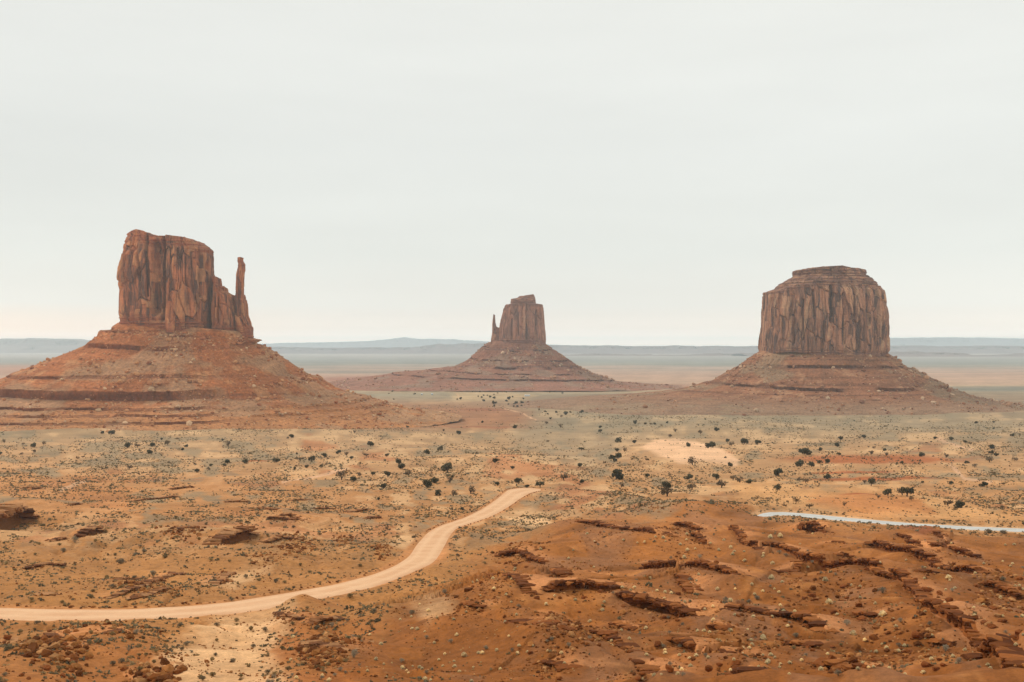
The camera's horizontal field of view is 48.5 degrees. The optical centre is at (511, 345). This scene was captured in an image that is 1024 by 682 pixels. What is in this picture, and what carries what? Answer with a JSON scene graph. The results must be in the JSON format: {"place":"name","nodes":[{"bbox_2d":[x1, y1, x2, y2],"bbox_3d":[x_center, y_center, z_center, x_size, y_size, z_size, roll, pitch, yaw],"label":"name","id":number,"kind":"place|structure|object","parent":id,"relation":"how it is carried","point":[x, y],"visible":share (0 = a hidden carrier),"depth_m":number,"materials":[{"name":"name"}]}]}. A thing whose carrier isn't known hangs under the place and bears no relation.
{"place":"outdoors","nodes":[
{"label":"outdoors","id":0,"kind":"place"},
{"bbox_2d":[0,338,89,352],"bbox_3d":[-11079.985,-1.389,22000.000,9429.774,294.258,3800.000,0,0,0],"label":"hills","id":1,"kind":"structure","parent":0,"point":[31,345],"depth_m":21232.25,"materials":[{"name":"grey"}]},
{"bbox_2d":[0,488,540,620],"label":"dirt road","id":2,"kind":"structure","parent":0,"point":[428,548],"depth_m":218.41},
{"bbox_2d":[262,337,579,347],"bbox_3d":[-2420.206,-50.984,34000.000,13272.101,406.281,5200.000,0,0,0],"label":"hills","id":3,"kind":"structure","parent":0,"point":[401,342],"depth_m":33224.92,"materials":[{"name":"grey"}]},
{"bbox_2d":[0,353,1023,681],"bbox_3d":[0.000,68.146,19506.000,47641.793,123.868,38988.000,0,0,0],"label":"ground","id":4,"kind":"structure","parent":0,"point":[994,377],"depth_m":386.69,"materials":[{"name":"soil"}]},
{"bbox_2d":[0,636,19,642],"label":"rock ledge","id":5,"kind":"object","parent":4,"relation":"on","point":[13,639],"visible":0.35,"depth_m":150.20,"materials":[{"name":"stone"}]},
{"bbox_2d":[0,503,39,529],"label":"rock ledge","id":6,"kind":"object","parent":4,"relation":"on","point":[16,511],"visible":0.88,"depth_m":440.46,"materials":[{"name":"stone"}]},
{"bbox_2d":[22,486,43,488],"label":"rock ledge","id":7,"kind":"object","parent":4,"relation":"on","point":[26,487],"visible":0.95,"depth_m":626.54,"materials":[{"name":"stone"}]},
{"bbox_2d":[24,562,66,569],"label":"rock ledge","id":8,"kind":"object","parent":4,"relation":"on","point":[29,567],"visible":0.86,"depth_m":287.17,"materials":[{"name":"stone"}]},
{"bbox_2d":[35,592,57,595],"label":"rock ledge","id":9,"kind":"object","parent":4,"relation":"on","point":[44,593],"visible":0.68,"depth_m":207.49,"materials":[{"name":"stone"}]},
{"bbox_2d":[43,664,50,670],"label":"boulder","id":10,"kind":"object","parent":4,"relation":"on","point":[47,667],"visible":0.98,"depth_m":115.44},
{"bbox_2d":[43,630,64,637],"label":"rock ledge","id":11,"kind":"object","parent":4,"relation":"on","point":[50,634],"visible":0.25,"depth_m":151.82,"materials":[{"name":"stone"}]},
{"bbox_2d":[44,536,69,541],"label":"rock ledge","id":12,"kind":"object","parent":4,"relation":"on","point":[58,538],"visible":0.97,"depth_m":358.62,"materials":[{"name":"stone"}]},
{"bbox_2d":[74,525,107,537],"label":"rock ledge","id":13,"kind":"object","parent":4,"relation":"on","point":[88,530],"visible":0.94,"depth_m":376.22,"materials":[{"name":"stone"}]},
{"bbox_2d":[103,628,122,632],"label":"rock ledge","id":14,"kind":"object","parent":4,"relation":"on","point":[118,629],"visible":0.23,"depth_m":151.16,"materials":[{"name":"stone"}]},
{"bbox_2d":[110,577,143,579],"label":"rock ledge","id":15,"kind":"object","parent":4,"relation":"on","point":[119,578],"visible":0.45,"depth_m":235.73,"materials":[{"name":"stone"}]},
{"bbox_2d":[102,571,185,598],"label":"rock ledge","id":16,"kind":"object","parent":4,"relation":"on","point":[148,582],"visible":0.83,"depth_m":225.36,"materials":[{"name":"stone"}]},
{"bbox_2d":[125,587,168,599],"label":"rock ledge","id":17,"kind":"object","parent":4,"relation":"on","point":[149,593],"visible":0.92,"depth_m":213.63,"materials":[{"name":"stone"}]},
{"bbox_2d":[133,495,177,500],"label":"rock ledge","id":18,"kind":"object","parent":4,"relation":"on","point":[171,496],"visible":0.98,"depth_m":565.57,"materials":[{"name":"stone"}]},
{"bbox_2d":[168,486,193,489],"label":"rock ledge","id":19,"kind":"object","parent":4,"relation":"on","point":[180,487],"visible":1,"depth_m":632.49,"materials":[{"name":"stone"}]},
{"bbox_2d":[208,571,236,585],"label":"rock ledge","id":20,"kind":"object","parent":4,"relation":"on","point":[223,577],"visible":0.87,"depth_m":249.50,"materials":[{"name":"stone"}]},
{"bbox_2d":[0,229,461,430],"bbox_3d":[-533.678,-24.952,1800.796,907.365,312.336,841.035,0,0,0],"label":"butte","id":21,"kind":"object","parent":4,"relation":"on","point":[168,284],"visible":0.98,"depth_m":1684.41,"materials":[{"name":"stone"}]},
{"bbox_2d":[0,327,451,431],"bbox_3d":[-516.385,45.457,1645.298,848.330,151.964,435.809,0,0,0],"label":"rubble","id":22,"kind":"object","parent":21,"relation":"on","point":[195,412],"visible":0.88,"depth_m":1645.00,"materials":[{"name":"stone"}]},
{"bbox_2d":[202,526,260,544],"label":"rock ledge","id":23,"kind":"object","parent":4,"relation":"on","point":[229,536],"visible":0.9,"depth_m":355.37,"materials":[{"name":"stone"}]},
{"bbox_2d":[224,500,247,502],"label":"rock ledge","id":24,"kind":"object","parent":4,"relation":"on","point":[227,501],"visible":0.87,"depth_m":533.22,"materials":[{"name":"stone"}]},
{"bbox_2d":[257,506,277,509],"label":"rock ledge","id":25,"kind":"object","parent":4,"relation":"on","point":[270,508],"visible":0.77,"depth_m":463.77,"materials":[{"name":"stone"}]},
{"bbox_2d":[266,515,297,520],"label":"rock ledge","id":26,"kind":"object","parent":4,"relation":"on","point":[278,517],"visible":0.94,"depth_m":434.10,"materials":[{"name":"stone"}]},
{"bbox_2d":[258,534,306,542],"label":"rock ledge","id":27,"kind":"object","parent":4,"relation":"on","point":[275,538],"visible":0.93,"depth_m":362.07,"materials":[{"name":"stone"}]},
{"bbox_2d":[272,611,304,620],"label":"rock ledge","id":28,"kind":"object","parent":4,"relation":"on","point":[289,614],"visible":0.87,"depth_m":175.55,"materials":[{"name":"stone"}]},
{"bbox_2d":[280,512,308,522],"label":"rock ledge","id":29,"kind":"object","parent":4,"relation":"on","point":[289,514],"visible":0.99,"depth_m":437.23,"materials":[{"name":"stone"}]},
{"bbox_2d":[312,507,335,508],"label":"rock ledge","id":30,"kind":"object","parent":4,"relation":"on","point":[324,508],"visible":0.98,"depth_m":496.82,"materials":[{"name":"stone"}]},
{"bbox_2d":[307,615,344,623],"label":"rock ledge","id":31,"kind":"object","parent":4,"relation":"on","point":[319,619],"visible":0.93,"depth_m":171.13,"materials":[{"name":"stone"}]},
{"bbox_2d":[300,639,358,649],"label":"rock ledge","id":32,"kind":"object","parent":4,"relation":"on","point":[319,643],"visible":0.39,"depth_m":141.70,"materials":[{"name":"stone"}]},
{"bbox_2d":[336,469,348,479],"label":"bare shrub","id":33,"kind":"object","parent":4,"relation":"on","point":[344,472],"visible":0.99,"depth_m":683.78,"materials":[{"name":"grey plant"}]},
{"bbox_2d":[350,649,358,656],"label":"sagebrush","id":34,"kind":"object","parent":4,"relation":"on","point":[353,651],"visible":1,"depth_m":128.44,"materials":[{"name":"green plant"}]},
{"bbox_2d":[344,508,369,511],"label":"rock ledge","id":35,"kind":"object","parent":4,"relation":"on","point":[357,510],"visible":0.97,"depth_m":490.16,"materials":[{"name":"stone"}]},
{"bbox_2d":[362,516,381,518],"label":"rock ledge","id":36,"kind":"object","parent":4,"relation":"on","point":[367,517],"visible":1,"depth_m":446.82,"materials":[{"name":"stone"}]},
{"bbox_2d":[422,479,431,487],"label":"juniper","id":37,"kind":"object","parent":4,"relation":"on","point":[427,483],"visible":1,"depth_m":622.41,"materials":[{"name":"green plant"}]},
{"bbox_2d":[430,476,438,482],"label":"juniper","id":38,"kind":"object","parent":4,"relation":"on","point":[434,479],"visible":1,"depth_m":652.63,"materials":[{"name":"green plant"}]},
{"bbox_2d":[441,462,452,471],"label":"juniper","id":39,"kind":"object","parent":4,"relation":"on","point":[446,466],"visible":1,"depth_m":758.10,"materials":[{"name":"green plant"}]},
{"bbox_2d":[460,600,486,608],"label":"rock ledge","id":40,"kind":"object","parent":4,"relation":"on","point":[473,603],"visible":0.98,"depth_m":171.63,"materials":[{"name":"stone"}]},
{"bbox_2d":[329,294,682,391],"bbox_3d":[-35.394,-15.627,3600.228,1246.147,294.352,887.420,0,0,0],"label":"butte","id":41,"kind":"object","parent":4,"relation":"on","point":[522,321],"visible":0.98,"depth_m":3427.28,"materials":[{"name":"stone"}]},
{"bbox_2d":[333,342,681,389],"bbox_3d":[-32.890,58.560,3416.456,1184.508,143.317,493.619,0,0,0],"label":"rubble","id":42,"kind":"object","parent":41,"relation":"on","point":[553,377],"visible":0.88,"depth_m":3449.10,"materials":[{"name":"stone"}]},
{"bbox_2d":[0,404,1023,681],"bbox_3d":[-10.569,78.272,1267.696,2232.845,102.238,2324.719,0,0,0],"label":"scrub","id":43,"kind":"object","parent":4,"relation":"on","point":[428,514],"visible":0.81,"depth_m":525.93,"materials":[{"name":"plant"}]},
{"bbox_2d":[0,487,1023,681],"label":"rubble","id":44,"kind":"object","parent":4,"relation":"on","point":[33,644],"visible":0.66,"depth_m":150.74,"materials":[{"name":"stone"}]},
{"bbox_2d":[486,570,543,594],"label":"rock ledge","id":45,"kind":"object","parent":4,"relation":"on","point":[522,582],"visible":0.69,"depth_m":186.79,"materials":[{"name":"stone"}]},
{"bbox_2d":[494,548,548,563],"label":"rock ledge","id":46,"kind":"object","parent":4,"relation":"on","point":[530,556],"visible":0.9,"depth_m":291.05,"materials":[{"name":"stone"}]},
{"bbox_2d":[505,617,576,631],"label":"rock ledge","id":47,"kind":"object","parent":4,"relation":"on","point":[521,620],"visible":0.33,"depth_m":143.89,"materials":[{"name":"stone"}]},
{"bbox_2d":[539,660,582,669],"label":"rock ledge","id":48,"kind":"object","parent":4,"relation":"on","point":[560,665],"visible":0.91,"depth_m":125.49,"materials":[{"name":"stone"}]},
{"bbox_2d":[550,567,572,577],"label":"rock ledge","id":49,"kind":"object","parent":4,"relation":"on","point":[559,572],"visible":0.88,"depth_m":199.61,"materials":[{"name":"stone"}]},
{"bbox_2d":[539,579,622,592],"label":"rock ledge","id":50,"kind":"object","parent":4,"relation":"on","point":[561,585],"visible":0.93,"depth_m":185.24,"materials":[{"name":"stone"}]},
{"bbox_2d":[589,626,644,651],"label":"rock ledge","id":51,"kind":"object","parent":4,"relation":"on","point":[616,640],"visible":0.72,"depth_m":139.12,"materials":[{"name":"stone"}]},
{"bbox_2d":[611,469,623,479],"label":"juniper","id":52,"kind":"object","parent":4,"relation":"on","point":[617,474],"visible":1,"depth_m":701.21,"materials":[{"name":"green plant"}]},
{"bbox_2d":[574,520,664,534],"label":"rock ledge","id":53,"kind":"object","parent":4,"relation":"on","point":[598,523],"visible":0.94,"depth_m":334.22,"materials":[{"name":"stone"}]},
{"bbox_2d":[608,620,647,630],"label":"rock ledge","id":54,"kind":"object","parent":4,"relation":"on","point":[622,625],"visible":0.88,"depth_m":155.07,"materials":[{"name":"stone"}]},
{"bbox_2d":[259,529,1023,681],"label":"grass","id":55,"kind":"structure","parent":4,"relation":"on","point":[657,630],"depth_m":143.46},
{"bbox_2d":[630,659,659,673],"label":"rock ledge","id":56,"kind":"object","parent":4,"relation":"on","point":[641,666],"visible":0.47,"depth_m":122.76,"materials":[{"name":"stone"}]},
{"bbox_2d":[615,590,700,617],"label":"rock ledge","id":57,"kind":"object","parent":4,"relation":"on","point":[663,606],"visible":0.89,"depth_m":173.12,"materials":[{"name":"stone"}]},
{"bbox_2d":[660,486,672,495],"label":"bare shrub","id":58,"kind":"object","parent":4,"relation":"on","point":[664,491],"visible":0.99,"depth_m":561.23,"materials":[{"name":"grey plant"}]},
{"bbox_2d":[661,481,671,487],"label":"juniper","id":59,"kind":"object","parent":4,"relation":"on","point":[666,484],"visible":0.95,"depth_m":627.43,"materials":[{"name":"green plant"}]},
{"bbox_2d":[665,665,673,672],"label":"boulder","id":60,"kind":"object","parent":4,"relation":"on","point":[669,668],"visible":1,"depth_m":92.57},
{"bbox_2d":[673,521,702,530],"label":"rock ledge","id":61,"kind":"object","parent":4,"relation":"on","point":[690,525],"visible":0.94,"depth_m":389.49,"materials":[{"name":"stone"}]},
{"bbox_2d":[683,474,692,478],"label":"juniper","id":62,"kind":"object","parent":4,"relation":"on","point":[688,476],"visible":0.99,"depth_m":714.01,"materials":[{"name":"green plant"}]},
{"bbox_2d":[673,571,703,594],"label":"rock ledge","id":63,"kind":"object","parent":4,"relation":"on","point":[684,583],"visible":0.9,"depth_m":195.28,"materials":[{"name":"stone"}]},
{"bbox_2d":[637,559,752,576],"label":"rock ledge","id":64,"kind":"object","parent":4,"relation":"on","point":[704,564],"visible":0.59,"depth_m":219.58,"materials":[{"name":"stone"}]},
{"bbox_2d":[690,532,706,544],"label":"rock ledge","id":65,"kind":"object","parent":4,"relation":"on","point":[700,537],"visible":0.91,"depth_m":311.39,"materials":[{"name":"stone"}]},
{"bbox_2d":[659,635,741,653],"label":"rock ledge","id":66,"kind":"object","parent":4,"relation":"on","point":[688,643],"visible":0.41,"depth_m":136.09,"materials":[{"name":"stone"}]},
{"bbox_2d":[705,665,712,671],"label":"boulder","id":67,"kind":"object","parent":4,"relation":"on","point":[708,668],"visible":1,"depth_m":90.53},
{"bbox_2d":[716,479,725,487],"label":"bare shrub","id":68,"kind":"object","parent":4,"relation":"on","point":[719,483],"visible":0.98,"depth_m":633.90,"materials":[{"name":"brown plant"}]},
{"bbox_2d":[705,622,739,630],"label":"rock ledge","id":69,"kind":"object","parent":4,"relation":"on","point":[717,625],"visible":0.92,"depth_m":151.65,"materials":[{"name":"stone"}]},
{"bbox_2d":[731,660,740,664],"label":"boulder","id":70,"kind":"object","parent":4,"relation":"on","point":[736,662],"visible":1,"depth_m":117.43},
{"bbox_2d":[724,666,768,675],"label":"rock ledge","id":71,"kind":"object","parent":4,"relation":"on","point":[740,669],"visible":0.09,"depth_m":107.42,"materials":[{"name":"stone"}]},
{"bbox_2d":[720,603,811,622],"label":"rock ledge","id":72,"kind":"object","parent":4,"relation":"on","point":[763,611],"visible":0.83,"depth_m":163.02,"materials":[{"name":"stone"}]},
{"bbox_2d":[508,265,1023,415],"bbox_3d":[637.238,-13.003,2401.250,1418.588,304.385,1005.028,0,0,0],"label":"butte","id":73,"kind":"object","parent":4,"relation":"on","point":[820,312],"visible":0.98,"depth_m":2283.70,"materials":[{"name":"stone"}]},
{"bbox_2d":[519,353,1022,415],"bbox_3d":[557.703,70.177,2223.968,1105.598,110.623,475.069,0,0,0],"label":"rubble","id":74,"kind":"object","parent":73,"relation":"on","point":[1008,404],"visible":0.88,"depth_m":2221.82,"materials":[{"name":"stone"}]},
{"bbox_2d":[774,468,782,475],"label":"juniper","id":75,"kind":"object","parent":4,"relation":"on","point":[778,471],"visible":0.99,"depth_m":733.02,"materials":[{"name":"green plant"}]},
{"bbox_2d":[771,560,803,573],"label":"rock ledge","id":76,"kind":"object","parent":4,"relation":"on","point":[797,565],"visible":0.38,"depth_m":243.34,"materials":[{"name":"stone"}]},
{"bbox_2d":[795,459,804,466],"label":"juniper","id":77,"kind":"object","parent":4,"relation":"on","point":[799,462],"visible":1,"depth_m":827.88,"materials":[{"name":"green plant"}]},
{"bbox_2d":[781,640,823,647],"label":"rock ledge","id":78,"kind":"object","parent":4,"relation":"on","point":[812,644],"visible":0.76,"depth_m":140.91,"materials":[{"name":"stone"}]},
{"bbox_2d":[798,448,811,454],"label":"juniper","id":79,"kind":"object","parent":4,"relation":"on","point":[805,451],"visible":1,"depth_m":941.58,"materials":[{"name":"green plant"}]},
{"bbox_2d":[797,520,828,531],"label":"rock ledge","id":80,"kind":"object","parent":4,"relation":"on","point":[813,526],"visible":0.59,"depth_m":394.59,"materials":[{"name":"stone"}]},
{"bbox_2d":[799,612,839,631],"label":"rock ledge","id":81,"kind":"object","parent":4,"relation":"on","point":[814,622],"visible":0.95,"depth_m":154.82,"materials":[{"name":"stone"}]},
{"bbox_2d":[811,657,846,669],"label":"rock ledge","id":82,"kind":"object","parent":4,"relation":"on","point":[829,664],"visible":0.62,"depth_m":117.77,"materials":[{"name":"stone"}]},
{"bbox_2d":[833,551,854,556],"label":"rock ledge","id":83,"kind":"object","parent":4,"relation":"on","point":[841,553],"visible":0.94,"depth_m":274.59,"materials":[{"name":"stone"}]},
{"bbox_2d":[841,662,864,669],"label":"rock ledge","id":84,"kind":"object","parent":4,"relation":"on","point":[849,666],"visible":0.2,"depth_m":112.59,"materials":[{"name":"stone"}]},
{"bbox_2d":[851,610,877,617],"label":"rock ledge","id":85,"kind":"object","parent":4,"relation":"on","point":[865,613],"visible":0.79,"depth_m":165.03,"materials":[{"name":"stone"}]},
{"bbox_2d":[728,525,1010,646],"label":"rock ledge","id":86,"kind":"object","parent":4,"relation":"on","point":[952,615],"visible":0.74,"depth_m":192.99,"materials":[{"name":"stone"}]},
{"bbox_2d":[868,477,875,485],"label":"juniper","id":87,"kind":"object","parent":4,"relation":"on","point":[872,480],"visible":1,"depth_m":628.67,"materials":[{"name":"green plant"}]},
{"bbox_2d":[882,488,891,494],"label":"juniper","id":88,"kind":"object","parent":4,"relation":"on","point":[887,491],"visible":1,"depth_m":553.62,"materials":[{"name":"green plant"}]},
{"bbox_2d":[901,487,913,496],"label":"juniper","id":89,"kind":"object","parent":4,"relation":"on","point":[908,490],"visible":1,"depth_m":557.50,"materials":[{"name":"green plant"}]},
{"bbox_2d":[895,533,922,546],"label":"rock ledge","id":90,"kind":"object","parent":4,"relation":"on","point":[906,537],"visible":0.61,"depth_m":330.02,"materials":[{"name":"stone"}]},
{"bbox_2d":[911,630,923,638],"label":"boulder","id":91,"kind":"object","parent":4,"relation":"on","point":[915,634],"visible":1,"depth_m":145.67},
{"bbox_2d":[913,569,939,573],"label":"rock ledge","id":92,"kind":"object","parent":4,"relation":"on","point":[928,571],"visible":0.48,"depth_m":196.70,"materials":[{"name":"stone"}]},
{"bbox_2d":[921,586,931,591],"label":"boulder","id":93,"kind":"object","parent":4,"relation":"on","point":[926,589],"visible":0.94,"depth_m":176.43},
{"bbox_2d":[921,661,933,666],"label":"boulder","id":94,"kind":"object","parent":4,"relation":"on","point":[925,664],"visible":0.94,"depth_m":107.24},
{"bbox_2d":[861,539,997,575],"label":"rock ledge","id":95,"kind":"object","parent":4,"relation":"on","point":[922,555],"visible":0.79,"depth_m":264.03,"materials":[{"name":"stone"}]},
{"bbox_2d":[926,636,956,645],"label":"rock ledge","id":96,"kind":"object","parent":4,"relation":"on","point":[932,639],"visible":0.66,"depth_m":142.96,"materials":[{"name":"stone"}]},
{"bbox_2d":[932,530,953,543],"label":"rock ledge","id":97,"kind":"object","parent":4,"relation":"on","point":[938,533],"visible":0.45,"depth_m":350.08,"materials":[{"name":"stone"}]},
{"bbox_2d":[927,541,981,558],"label":"rock ledge","id":98,"kind":"object","parent":4,"relation":"on","point":[964,551],"visible":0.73,"depth_m":297.28,"materials":[{"name":"stone"}]},
{"bbox_2d":[953,501,964,507],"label":"juniper","id":99,"kind":"object","parent":4,"relation":"on","point":[959,503],"visible":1,"depth_m":503.36,"materials":[{"name":"green plant"}]},
{"bbox_2d":[960,634,1023,668],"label":"rock ledge","id":100,"kind":"object","parent":4,"relation":"on","point":[1008,652],"visible":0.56,"depth_m":101.92,"materials":[{"name":"stone"}]},
{"bbox_2d":[987,623,996,628],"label":"boulder","id":101,"kind":"object","parent":4,"relation":"on","point":[991,625],"visible":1,"depth_m":139.62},
{"bbox_2d":[981,580,1023,598],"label":"rock ledge","id":102,"kind":"object","parent":4,"relation":"on","point":[1013,591],"visible":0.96,"depth_m":188.16,"materials":[{"name":"stone"}]},
{"bbox_2d":[1009,634,1018,639],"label":"boulder","id":103,"kind":"object","parent":4,"relation":"on","point":[1014,636],"visible":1,"depth_m":102.43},
{"bbox_2d":[0,0,1023,345],"label":"sky","id":104,"kind":"structure","parent":0,"point":[646,171],"materials":[{"name":"white"}]},
{"bbox_2d":[267,343,1023,353],"bbox_3d":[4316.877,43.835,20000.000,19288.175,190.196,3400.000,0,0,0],"label":"hills","id":105,"kind":"structure","parent":0,"point":[464,348],"depth_m":19229.42,"materials":[{"name":"grey"}]},
{"bbox_2d":[563,353,745,355],"bbox_3d":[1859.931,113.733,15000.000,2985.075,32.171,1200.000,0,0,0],"label":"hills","id":106,"kind":"structure","parent":0,"point":[713,354],"depth_m":14662.46,"materials":[{"name":"grey"}]},
{"bbox_2d":[733,351,1023,356],"bbox_3d":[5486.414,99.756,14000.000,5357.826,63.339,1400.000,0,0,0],"label":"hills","id":107,"kind":"structure","parent":0,"point":[920,354],"depth_m":13710.85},
{"bbox_2d":[757,512,1023,531],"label":"gravel road","id":108,"kind":"structure","parent":0,"point":[879,521],"depth_m":440.17,"materials":[{"name":"gravel"}]},
{"bbox_2d":[890,337,1023,345],"bbox_3d":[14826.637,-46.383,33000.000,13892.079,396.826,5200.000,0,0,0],"label":"hills","id":109,"kind":"structure","parent":0,"point":[950,341],"depth_m":32161.18,"materials":[{"name":"grey"}]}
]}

